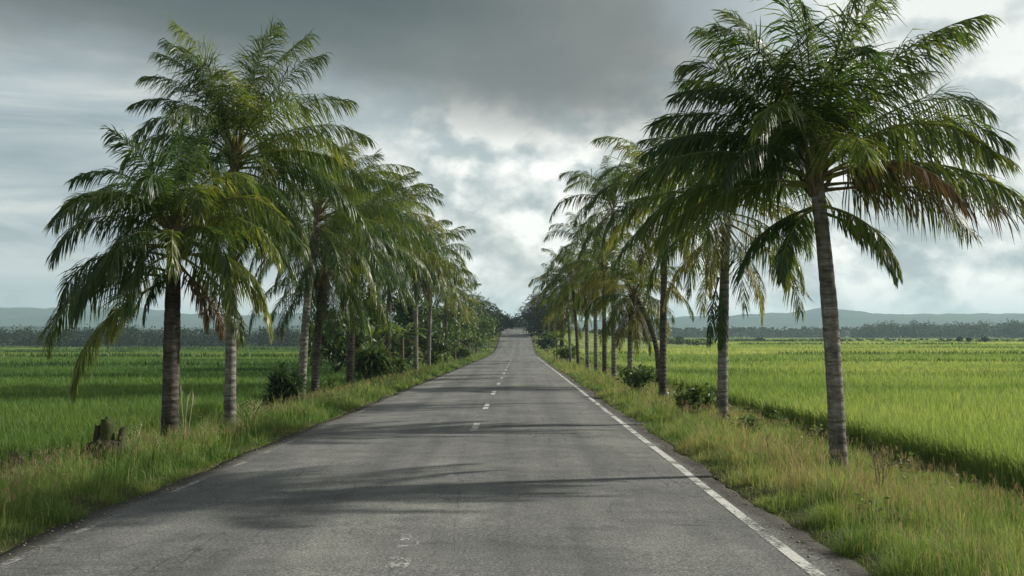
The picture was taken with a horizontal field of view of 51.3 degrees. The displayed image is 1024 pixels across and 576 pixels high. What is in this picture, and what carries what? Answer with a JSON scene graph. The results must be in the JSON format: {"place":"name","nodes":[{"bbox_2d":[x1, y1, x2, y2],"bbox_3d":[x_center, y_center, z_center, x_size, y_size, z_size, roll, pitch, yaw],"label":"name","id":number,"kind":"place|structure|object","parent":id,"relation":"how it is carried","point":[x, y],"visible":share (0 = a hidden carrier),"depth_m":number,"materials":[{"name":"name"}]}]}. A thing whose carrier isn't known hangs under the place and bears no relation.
{"place":"outdoors","nodes":[
{"label":"outdoors","id":0,"kind":"place"},
{"bbox_2d":[0,328,871,575],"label":"road","id":1,"kind":"structure","parent":0,"point":[547,471],"depth_m":12.53,"materials":[{"name":"grey asphalt"}]},
{"bbox_2d":[1,359,482,566],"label":"faded edge line","id":2,"kind":"object","parent":1,"relation":"on","point":[93,526],"visible":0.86,"depth_m":12.14,"materials":[{"name":"paint"}]},
{"bbox_2d":[0,390,872,571],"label":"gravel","id":3,"kind":"structure","parent":1,"relation":"on","point":[798,541],"depth_m":14.30,"materials":[{"name":"grey gravel"}]},
{"bbox_2d":[471,369,506,430],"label":"dashes","id":4,"kind":"object","parent":1,"relation":"on","point":[475,424],"visible":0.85,"depth_m":31.28,"materials":[{"name":"paint"}]},
{"bbox_2d":[538,357,824,575],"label":"edge line","id":5,"kind":"object","parent":1,"relation":"on","point":[792,555],"visible":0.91,"depth_m":13.30,"materials":[{"name":"paint"}]},
{"bbox_2d":[0,305,1023,330],"bbox_3d":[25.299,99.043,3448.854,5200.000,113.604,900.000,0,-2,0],"label":"mountains","id":6,"kind":"structure","parent":0,"point":[21,316],"depth_m":3409.39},
{"bbox_2d":[0,329,1023,575],"bbox_3d":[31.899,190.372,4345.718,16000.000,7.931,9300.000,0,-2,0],"label":"ground","id":7,"kind":"structure","parent":0,"point":[826,535],"depth_m":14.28,"materials":[{"name":"green plant"}]},
{"bbox_2d":[0,444,59,475],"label":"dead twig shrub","id":8,"kind":"object","parent":7,"relation":"on","point":[22,459],"visible":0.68,"depth_m":17.50,"materials":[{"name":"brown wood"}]},
{"bbox_2d":[77,417,125,467],"bbox_3d":[-7.482,2.833,19.561,0.931,0.932,0.546,0,-2,0],"label":"tree stump","id":9,"kind":"object","parent":7,"relation":"on","point":[106,429],"visible":0.71,"depth_m":19.45,"materials":[{"name":"brown wood"}]},
{"bbox_2d":[115,420,141,449],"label":"dry stalks","id":10,"kind":"object","parent":7,"relation":"on","point":[128,431],"visible":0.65,"depth_m":20.40,"materials":[{"name":"green plant"}]},
{"bbox_2d":[34,113,310,442],"bbox_3d":[-6.720,-0.012,21.214,5.196,6.822,4.541,0,-2,0],"label":"coconut palm","id":11,"kind":"object","parent":7,"relation":"on","point":[175,236],"visible":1,"depth_m":20.64,"materials":[{"name":"green plant"}]},
{"bbox_2d":[180,387,193,437],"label":"dry stalks","id":12,"kind":"object","parent":7,"relation":"on","point":[186,410],"visible":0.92,"depth_m":20.56,"materials":[{"name":"green plant"}]},
{"bbox_2d":[0,324,402,346],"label":"wood","id":13,"kind":"object","parent":7,"relation":"on","point":[130,337],"visible":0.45,"depth_m":465.38,"materials":[{"name":"green plant"}]},
{"bbox_2d":[0,344,452,472],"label":"rice crop","id":14,"kind":"object","parent":7,"relation":"on","point":[123,385],"visible":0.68,"depth_m":46.79,"materials":[{"name":"green plant"}]},
{"bbox_2d":[0,345,487,502],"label":"grass seed heads","id":15,"kind":"object","parent":7,"relation":"on","point":[145,439],"depth_m":18.74,"materials":[{"name":"green plant"}]},
{"bbox_2d":[119,12,378,429],"bbox_3d":[-6.566,-1.648,26.981,6.319,10.805,5.691,0,-2,0],"label":"coconut palm","id":16,"kind":"object","parent":7,"relation":"on","point":[247,113],"visible":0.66,"depth_m":26.59,"materials":[{"name":"green plant"}]},
{"bbox_2d":[0,332,499,549],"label":"verge grass","id":17,"kind":"structure","parent":7,"relation":"on","point":[138,464],"depth_m":17.06,"materials":[{"name":"green plant"}]},
{"bbox_2d":[236,399,274,418],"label":"dry stalks","id":18,"kind":"object","parent":7,"relation":"on","point":[252,408],"visible":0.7,"depth_m":27.47,"materials":[{"name":"green plant"}]},
{"bbox_2d":[259,359,312,404],"bbox_3d":[-8.499,3.599,40.010,2.275,1.924,2.370,0,-2,0],"label":"spiky bush","id":19,"kind":"object","parent":7,"relation":"on","point":[292,382],"visible":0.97,"depth_m":39.66,"materials":[{"name":"green plant"}]},
{"bbox_2d":[227,165,415,393],"bbox_3d":[-8.386,-0.156,47.085,8.426,10.288,8.472,0,-2,0],"label":"coconut palm","id":20,"kind":"object","parent":7,"relation":"on","point":[323,306],"visible":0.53,"depth_m":46.48,"materials":[{"name":"green plant"}]},
{"bbox_2d":[225,119,424,398],"bbox_3d":[-7.456,-0.820,42.820,7.642,11.188,7.761,-1,-3,14],"label":"coconut palm","id":21,"kind":"object","parent":7,"relation":"on","point":[309,274],"visible":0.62,"depth_m":42.72,"materials":[{"name":"green plant"}]},
{"bbox_2d":[308,372,357,392],"bbox_3d":[-8.185,4.461,47.929,2.473,1.532,2.399,2,-3,-35],"label":"strappy plant","id":22,"kind":"object","parent":7,"relation":"on","point":[331,381],"visible":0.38,"depth_m":48.03,"materials":[{"name":"green plant"}]},
{"bbox_2d":[297,306,387,372],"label":"broadleaf tree","id":23,"kind":"object","parent":7,"relation":"on","point":[335,354],"visible":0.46,"depth_m":68.45,"materials":[{"name":"green plant"}]},
{"bbox_2d":[290,149,444,385],"bbox_3d":[-7.573,-0.738,51.652,8.328,11.863,8.371,0,-2,0],"label":"coconut palm","id":24,"kind":"object","parent":7,"relation":"on","point":[350,354],"visible":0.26,"depth_m":51.90,"materials":[{"name":"green plant"}]},
{"bbox_2d":[345,323,406,376],"bbox_3d":[-8.082,3.906,63.715,3.714,3.598,2.800,0,-2,0],"label":"banana plant","id":25,"kind":"object","parent":7,"relation":"on","point":[378,331],"visible":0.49,"depth_m":63.84,"materials":[{"name":"green plant"}]},
{"bbox_2d":[354,340,400,381],"bbox_3d":[-7.511,4.118,57.973,3.280,2.650,2.765,0,-2,0],"label":"broad leaf thicket","id":26,"kind":"object","parent":7,"relation":"on","point":[373,362],"visible":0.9,"depth_m":57.57,"materials":[{"name":"green plant"}]},
{"bbox_2d":[334,289,425,367],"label":"broadleaf tree","id":27,"kind":"object","parent":7,"relation":"on","point":[398,343],"visible":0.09,"depth_m":81.35,"materials":[{"name":"green plant"}]},
{"bbox_2d":[342,169,446,373],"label":"coconut palm","id":28,"kind":"object","parent":7,"relation":"on","point":[422,225],"visible":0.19,"depth_m":72.22,"materials":[{"name":"green plant"}]},
{"bbox_2d":[387,356,409,376],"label":"leafy bush","id":29,"kind":"object","parent":7,"relation":"on","point":[402,366],"visible":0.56,"depth_m":61.60,"materials":[{"name":"green plant"}]},
{"bbox_2d":[373,322,426,372],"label":"banana plant","id":30,"kind":"object","parent":7,"relation":"on","point":[397,337],"visible":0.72,"depth_m":75.89,"materials":[{"name":"green plant"}]},
{"bbox_2d":[382,292,457,365],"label":"broadleaf tree","id":31,"kind":"object","parent":7,"relation":"on","point":[438,341],"visible":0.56,"depth_m":95.02,"materials":[{"name":"green plant"}]},
{"bbox_2d":[374,208,466,369],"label":"coconut palm","id":32,"kind":"object","parent":7,"relation":"on","point":[442,264],"visible":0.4,"depth_m":79.65,"materials":[{"name":"green plant"}]},
{"bbox_2d":[418,350,442,364],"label":"bright shrub","id":33,"kind":"object","parent":7,"relation":"on","point":[435,358],"visible":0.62,"depth_m":95.64,"materials":[{"name":"green plant"}]},
{"bbox_2d":[392,297,468,356],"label":"broadleaf tree","id":34,"kind":"object","parent":7,"relation":"on","point":[453,321],"visible":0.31,"depth_m":116.88,"materials":[{"name":"green plant"}]},
{"bbox_2d":[400,217,479,365],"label":"coconut palm","id":35,"kind":"object","parent":7,"relation":"on","point":[451,282],"visible":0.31,"depth_m":87.83,"materials":[{"name":"green plant"}]},
{"bbox_2d":[418,258,475,361],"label":"coconut palm","id":36,"kind":"object","parent":7,"relation":"on","point":[470,285],"visible":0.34,"depth_m":111.85,"materials":[{"name":"green plant"}]},
{"bbox_2d":[438,283,482,350],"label":"coconut palm","id":37,"kind":"object","parent":7,"relation":"on","point":[470,301],"visible":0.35,"depth_m":139.78,"materials":[{"name":"green plant"}]},
{"bbox_2d":[450,346,472,358],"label":"shrub","id":38,"kind":"object","parent":7,"relation":"on","point":[462,352],"visible":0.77,"depth_m":127.54,"materials":[{"name":"green plant"}]},
{"bbox_2d":[451,330,472,360],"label":"banana plant","id":39,"kind":"object","parent":7,"relation":"on","point":[459,342],"visible":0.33,"depth_m":121.73,"materials":[{"name":"green plant"}]},
{"bbox_2d":[435,302,494,357],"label":"broadleaf tree","id":40,"kind":"object","parent":7,"relation":"on","point":[470,339],"visible":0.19,"depth_m":149.02,"materials":[{"name":"green plant"}]},
{"bbox_2d":[457,292,488,355],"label":"coconut palm","id":41,"kind":"object","parent":7,"relation":"on","point":[479,309],"visible":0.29,"depth_m":164.62,"materials":[{"name":"green plant"}]},
{"bbox_2d":[466,292,491,353],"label":"coconut palm","id":42,"kind":"object","parent":7,"relation":"on","point":[480,312],"visible":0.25,"depth_m":199.95,"materials":[{"name":"green plant"}]},
{"bbox_2d":[0,325,960,337],"bbox_3d":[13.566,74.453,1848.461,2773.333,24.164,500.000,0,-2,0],"label":"foothills","id":43,"kind":"structure","parent":7,"relation":"on","point":[38,328],"depth_m":1897.82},
{"bbox_2d":[461,314,501,350],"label":"broadleaf tree","id":44,"kind":"object","parent":7,"relation":"on","point":[487,323],"visible":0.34,"depth_m":188.19,"materials":[{"name":"green plant"}]},
{"bbox_2d":[477,298,498,346],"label":"coconut palm","id":45,"kind":"object","parent":7,"relation":"on","point":[488,309],"visible":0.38,"depth_m":224.79,"materials":[{"name":"green plant"}]},
{"bbox_2d":[471,307,509,341],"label":"hill tree","id":46,"kind":"object","parent":7,"relation":"on","point":[497,317],"visible":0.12,"depth_m":230.80,"materials":[{"name":"green plant"}]},
{"bbox_2d":[493,309,507,334],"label":"hill tree","id":47,"kind":"object","parent":7,"relation":"on","point":[503,323],"visible":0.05,"depth_m":260.40,"materials":[{"name":"green plant"}]},
{"bbox_2d":[496,310,514,328],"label":"hill tree","id":48,"kind":"object","parent":7,"relation":"on","point":[511,323],"visible":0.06,"depth_m":298.64,"materials":[{"name":"green plant"}]},
{"bbox_2d":[1,371,1023,560],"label":"weeds","id":49,"kind":"object","parent":7,"relation":"on","point":[854,440],"visible":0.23,"depth_m":20.01,"materials":[{"name":"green plant"}]},
{"bbox_2d":[509,313,526,327],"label":"hill tree","id":50,"kind":"object","parent":7,"relation":"on","point":[518,324],"visible":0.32,"depth_m":359.85,"materials":[{"name":"green plant"}]},
{"bbox_2d":[515,308,527,327],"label":"coconut palm","id":51,"kind":"object","parent":7,"relation":"on","point":[519,318],"visible":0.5,"depth_m":321.83,"materials":[{"name":"green plant"}]},
{"bbox_2d":[520,302,530,315],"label":"coconut palm","id":52,"kind":"object","parent":7,"relation":"on","point":[525,307],"visible":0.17,"depth_m":317.57,"materials":[{"name":"green plant"}]},
{"bbox_2d":[525,295,536,310],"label":"coconut palm","id":53,"kind":"object","parent":7,"relation":"on","point":[530,303],"visible":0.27,"depth_m":310.28,"materials":[{"name":"green plant"}]},
{"bbox_2d":[516,303,546,326],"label":"hill tree","id":54,"kind":"object","parent":7,"relation":"on","point":[527,317],"visible":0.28,"depth_m":299.10,"materials":[{"name":"green plant"}]},
{"bbox_2d":[527,291,544,307],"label":"coconut palm","id":55,"kind":"object","parent":7,"relation":"on","point":[533,295],"visible":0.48,"depth_m":299.81,"materials":[{"name":"green plant"}]},
{"bbox_2d":[537,296,550,324],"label":"coconut palm","id":56,"kind":"object","parent":7,"relation":"on","point":[542,308],"visible":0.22,"depth_m":244.78,"materials":[{"name":"green plant"}]},
{"bbox_2d":[523,311,566,335],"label":"hill tree","id":57,"kind":"object","parent":7,"relation":"on","point":[537,328],"visible":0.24,"depth_m":262.45,"materials":[{"name":"green plant"}]},
{"bbox_2d":[532,332,559,352],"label":"shrub","id":58,"kind":"object","parent":7,"relation":"on","point":[544,343],"visible":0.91,"depth_m":179.26,"materials":[{"name":"green plant"}]},
{"bbox_2d":[543,297,556,346],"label":"coconut palm","id":59,"kind":"object","parent":7,"relation":"on","point":[548,312],"visible":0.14,"depth_m":224.53,"materials":[{"name":"green plant"}]},
{"bbox_2d":[528,261,584,359],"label":"coconut palm","id":60,"kind":"object","parent":7,"relation":"on","point":[540,295],"visible":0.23,"depth_m":117.64,"materials":[{"name":"green plant"}]},
{"bbox_2d":[542,329,571,359],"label":"banana plant","id":61,"kind":"object","parent":7,"relation":"on","point":[558,336],"visible":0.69,"depth_m":115.67,"materials":[{"name":"green plant"}]},
{"bbox_2d":[540,286,592,362],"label":"coconut palm","id":62,"kind":"object","parent":7,"relation":"on","point":[567,322],"visible":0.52,"depth_m":103.77,"materials":[{"name":"green plant"}]},
{"bbox_2d":[552,343,581,360],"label":"shrub","id":63,"kind":"object","parent":7,"relation":"on","point":[563,352],"visible":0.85,"depth_m":107.55,"materials":[{"name":"green plant"}]},
{"bbox_2d":[541,244,601,364],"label":"coconut palm","id":64,"kind":"object","parent":7,"relation":"on","point":[551,284],"visible":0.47,"depth_m":87.75,"materials":[{"name":"green plant"}]},
{"bbox_2d":[543,211,617,368],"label":"coconut palm","id":65,"kind":"object","parent":7,"relation":"on","point":[575,273],"visible":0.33,"depth_m":75.84,"materials":[{"name":"green plant"}]},
{"bbox_2d":[556,250,623,373],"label":"coconut palm","id":66,"kind":"object","parent":7,"relation":"on","point":[585,304],"visible":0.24,"depth_m":67.79,"materials":[{"name":"green plant"}]},
{"bbox_2d":[558,226,645,374],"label":"coconut palm","id":67,"kind":"object","parent":7,"relation":"on","point":[604,345],"visible":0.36,"depth_m":60.88,"materials":[{"name":"green plant"}]},
{"bbox_2d":[549,151,659,376],"bbox_3d":[5.034,-1.119,54.984,5.620,12.345,5.842,-2,-3,40],"label":"coconut palm","id":68,"kind":"object","parent":7,"relation":"on","point":[600,227],"visible":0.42,"depth_m":54.86,"materials":[{"name":"green plant"}]},
{"bbox_2d":[572,235,694,369],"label":"coconut palm","id":69,"kind":"object","parent":7,"relation":"on","point":[600,307],"visible":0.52,"depth_m":47.75,"materials":[{"name":"green plant"}]},
{"bbox_2d":[583,250,688,387],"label":"coconut palm","id":70,"kind":"object","parent":7,"relation":"on","point":[634,291],"visible":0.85,"depth_m":45.82,"materials":[{"name":"green plant"}]},
{"bbox_2d":[616,359,656,392],"bbox_3d":[4.532,3.305,38.972,1.510,1.488,1.932,0,-2,0],"label":"weed bush","id":71,"kind":"object","parent":7,"relation":"on","point":[643,374],"visible":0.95,"depth_m":38.68,"materials":[{"name":"green plant"}]},
{"bbox_2d":[580,115,748,401],"bbox_3d":[4.954,-0.763,36.022,5.474,9.714,5.778,1,-3,-31],"label":"coconut palm","id":72,"kind":"object","parent":7,"relation":"on","point":[615,185],"visible":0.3,"depth_m":35.87,"materials":[{"name":"green plant"}]},
{"bbox_2d":[665,383,716,415],"bbox_3d":[4.931,3.046,28.835,1.430,1.086,1.241,-1,-3,26],"label":"weed bush","id":73,"kind":"object","parent":7,"relation":"on","point":[692,396],"visible":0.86,"depth_m":28.71,"materials":[{"name":"green plant"}]},
{"bbox_2d":[581,328,862,337],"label":"scrub","id":74,"kind":"object","parent":7,"relation":"on","point":[796,334],"visible":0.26,"depth_m":1013.43,"materials":[{"name":"green plant"}]},
{"bbox_2d":[618,85,841,422],"bbox_3d":[5.463,-0.625,26.845,5.520,8.538,5.870,0,-2,0],"label":"coconut palm","id":75,"kind":"object","parent":7,"relation":"on","point":[713,263],"visible":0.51,"depth_m":26.48,"materials":[{"name":"green plant"}]},
{"bbox_2d":[726,414,768,434],"bbox_3d":[5.201,3.098,23.870,0.910,0.593,0.841,-2,-3,36],"label":"leafy weed","id":76,"kind":"object","parent":7,"relation":"on","point":[751,421],"visible":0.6,"depth_m":23.68,"materials":[{"name":"green plant"}]},
{"bbox_2d":[759,432,770,460],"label":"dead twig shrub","id":77,"kind":"object","parent":7,"relation":"on","point":[767,443],"visible":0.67,"depth_m":16.87,"materials":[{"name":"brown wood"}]},
{"bbox_2d":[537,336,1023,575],"bbox_3d":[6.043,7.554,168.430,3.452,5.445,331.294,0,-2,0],"label":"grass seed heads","id":78,"kind":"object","parent":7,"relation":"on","point":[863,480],"depth_m":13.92,"materials":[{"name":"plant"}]},
{"bbox_2d":[567,326,1023,345],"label":"field hedge","id":79,"kind":"object","parent":7,"relation":"on","point":[679,341],"visible":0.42,"depth_m":402.23,"materials":[{"name":"green plant"}]},
{"bbox_2d":[579,338,1023,490],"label":"rice crop","id":80,"kind":"object","parent":7,"relation":"on","point":[930,398],"visible":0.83,"depth_m":41.18,"materials":[{"name":"green plant"}]},
{"bbox_2d":[617,0,1023,478],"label":"coconut palm","id":81,"kind":"object","parent":7,"relation":"on","point":[818,129],"visible":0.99,"depth_m":16.35,"materials":[{"name":"green plant"}]},
{"bbox_2d":[658,326,1011,337],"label":"palm grove","id":82,"kind":"object","parent":7,"relation":"on","point":[752,331],"visible":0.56,"depth_m":963.00,"materials":[{"name":"green plant"}]},
{"bbox_2d":[863,437,909,490],"bbox_3d":[5.204,2.513,14.854,0.573,0.865,0.842,1,-3,-25],"label":"dead twig shrub","id":83,"kind":"object","parent":7,"relation":"on","point":[881,466],"visible":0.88,"depth_m":14.88,"materials":[{"name":"plant"}]},
{"bbox_2d":[854,318,1023,337],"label":"wood","id":84,"kind":"object","parent":7,"relation":"on","point":[1015,329],"visible":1,"depth_m":892.77,"materials":[{"name":"green plant"}]},
{"bbox_2d":[956,336,962,341],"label":"field bush","id":85,"kind":"object","parent":7,"relation":"on","point":[959,338],"visible":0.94,"depth_m":378.14,"materials":[{"name":"green plant"}]},
{"bbox_2d":[981,336,989,341],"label":"field bush","id":86,"kind":"object","parent":7,"relation":"on","point":[984,339],"visible":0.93,"depth_m":377.94,"materials":[{"name":"green plant"}]},
{"bbox_2d":[0,0,1023,319],"label":"sky","id":87,"kind":"structure","parent":0,"point":[491,101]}
]}

